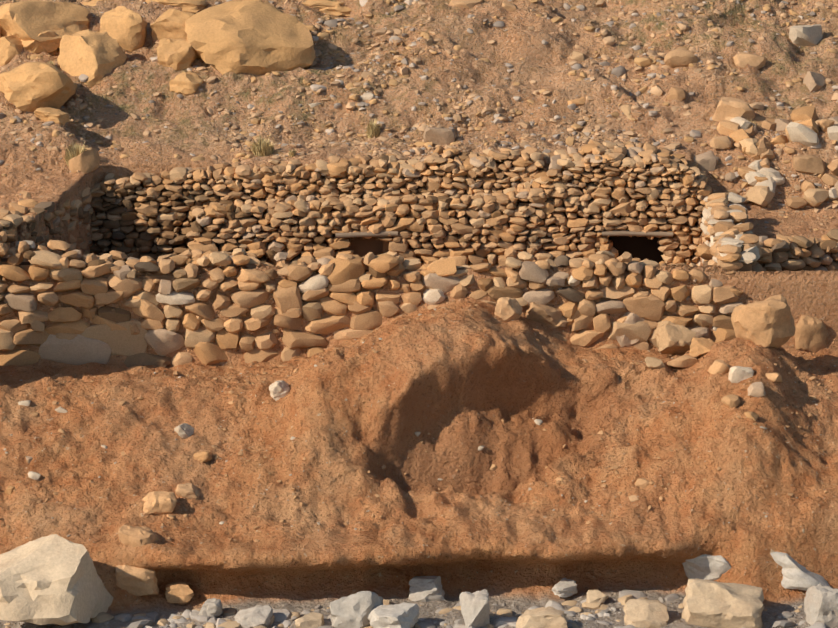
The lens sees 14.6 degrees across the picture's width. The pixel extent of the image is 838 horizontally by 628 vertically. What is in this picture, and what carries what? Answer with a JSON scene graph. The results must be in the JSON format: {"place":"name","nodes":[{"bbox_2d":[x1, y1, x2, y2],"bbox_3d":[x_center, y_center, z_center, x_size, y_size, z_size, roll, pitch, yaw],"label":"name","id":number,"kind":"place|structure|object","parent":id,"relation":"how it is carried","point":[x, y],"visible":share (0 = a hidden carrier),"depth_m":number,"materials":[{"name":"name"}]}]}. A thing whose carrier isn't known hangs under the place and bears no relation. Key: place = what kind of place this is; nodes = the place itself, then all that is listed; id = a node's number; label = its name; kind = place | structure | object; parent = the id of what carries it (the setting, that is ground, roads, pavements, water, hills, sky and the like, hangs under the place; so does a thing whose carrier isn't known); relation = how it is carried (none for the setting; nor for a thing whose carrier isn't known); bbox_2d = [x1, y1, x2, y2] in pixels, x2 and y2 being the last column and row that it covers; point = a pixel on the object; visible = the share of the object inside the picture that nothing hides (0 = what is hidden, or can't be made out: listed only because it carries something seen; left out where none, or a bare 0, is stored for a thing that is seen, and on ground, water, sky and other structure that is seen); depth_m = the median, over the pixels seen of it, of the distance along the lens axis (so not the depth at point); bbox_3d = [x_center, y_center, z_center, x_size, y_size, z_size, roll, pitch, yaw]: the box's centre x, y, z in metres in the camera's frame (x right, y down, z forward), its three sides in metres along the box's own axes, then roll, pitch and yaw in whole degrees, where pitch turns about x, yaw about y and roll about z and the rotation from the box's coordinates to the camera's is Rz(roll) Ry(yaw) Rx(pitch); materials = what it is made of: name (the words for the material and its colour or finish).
{"place":"outdoors","nodes":[
{"label":"outdoors","id":0,"kind":"place"},
{"bbox_2d":[0,0,837,627],"bbox_3d":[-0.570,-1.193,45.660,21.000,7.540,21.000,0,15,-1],"label":"ground","id":1,"kind":"structure","parent":0,"point":[456,382],"depth_m":43.24,"materials":[{"name":"brown soil"}]},
{"bbox_2d":[47,59,757,166],"bbox_3d":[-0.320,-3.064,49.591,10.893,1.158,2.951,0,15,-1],"label":"dry grass tufts","id":2,"kind":"object","parent":1,"relation":"on","point":[263,148],"visible":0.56,"depth_m":48.68,"materials":[{"name":"brown plant"}]},
{"bbox_2d":[0,164,834,279],"bbox_3d":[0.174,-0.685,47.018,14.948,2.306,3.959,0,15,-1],"label":"stone wall","id":3,"kind":"structure","parent":1,"relation":"on","point":[365,246],"depth_m":48.13,"materials":[{"name":"brown stone"}]},
{"bbox_2d":[0,106,837,367],"bbox_3d":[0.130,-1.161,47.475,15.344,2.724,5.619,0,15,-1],"label":"dry stone walls","id":4,"kind":"structure","parent":1,"relation":"on","point":[71,336],"depth_m":47.70,"materials":[{"name":"brown stone"}]},
{"bbox_2d":[335,229,397,237],"bbox_3d":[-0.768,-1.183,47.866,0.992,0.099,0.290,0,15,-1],"label":"door lintel timbers","id":5,"kind":"object","parent":4,"relation":"on","point":[363,234],"depth_m":47.75,"materials":[{"name":"brown wood"}]},
{"bbox_2d":[598,229,672,236],"bbox_3d":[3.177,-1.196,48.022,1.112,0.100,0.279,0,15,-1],"label":"door lintel timbers","id":6,"kind":"object","parent":4,"relation":"on","point":[656,233],"depth_m":47.91,"materials":[{"name":"brown wood"}]},
{"bbox_2d":[608,236,663,262],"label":"wall opening","id":7,"kind":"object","parent":4,"relation":"in","point":[643,248],"depth_m":48.35,"materials":[{"name":"black"}]},
{"bbox_2d":[0,0,837,627],"bbox_3d":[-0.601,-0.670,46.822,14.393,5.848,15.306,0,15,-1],"label":"boulders","id":8,"kind":"object","parent":1,"relation":"on","point":[52,578],"visible":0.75,"depth_m":44.10,"materials":[{"name":"beige stone"}]},
{"bbox_2d":[0,0,837,627],"bbox_3d":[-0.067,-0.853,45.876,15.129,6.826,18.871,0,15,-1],"label":"gravel pebbles","id":9,"kind":"object","parent":1,"relation":"on","point":[280,616],"depth_m":49.90,"materials":[{"name":"brown gravel"}]}
]}

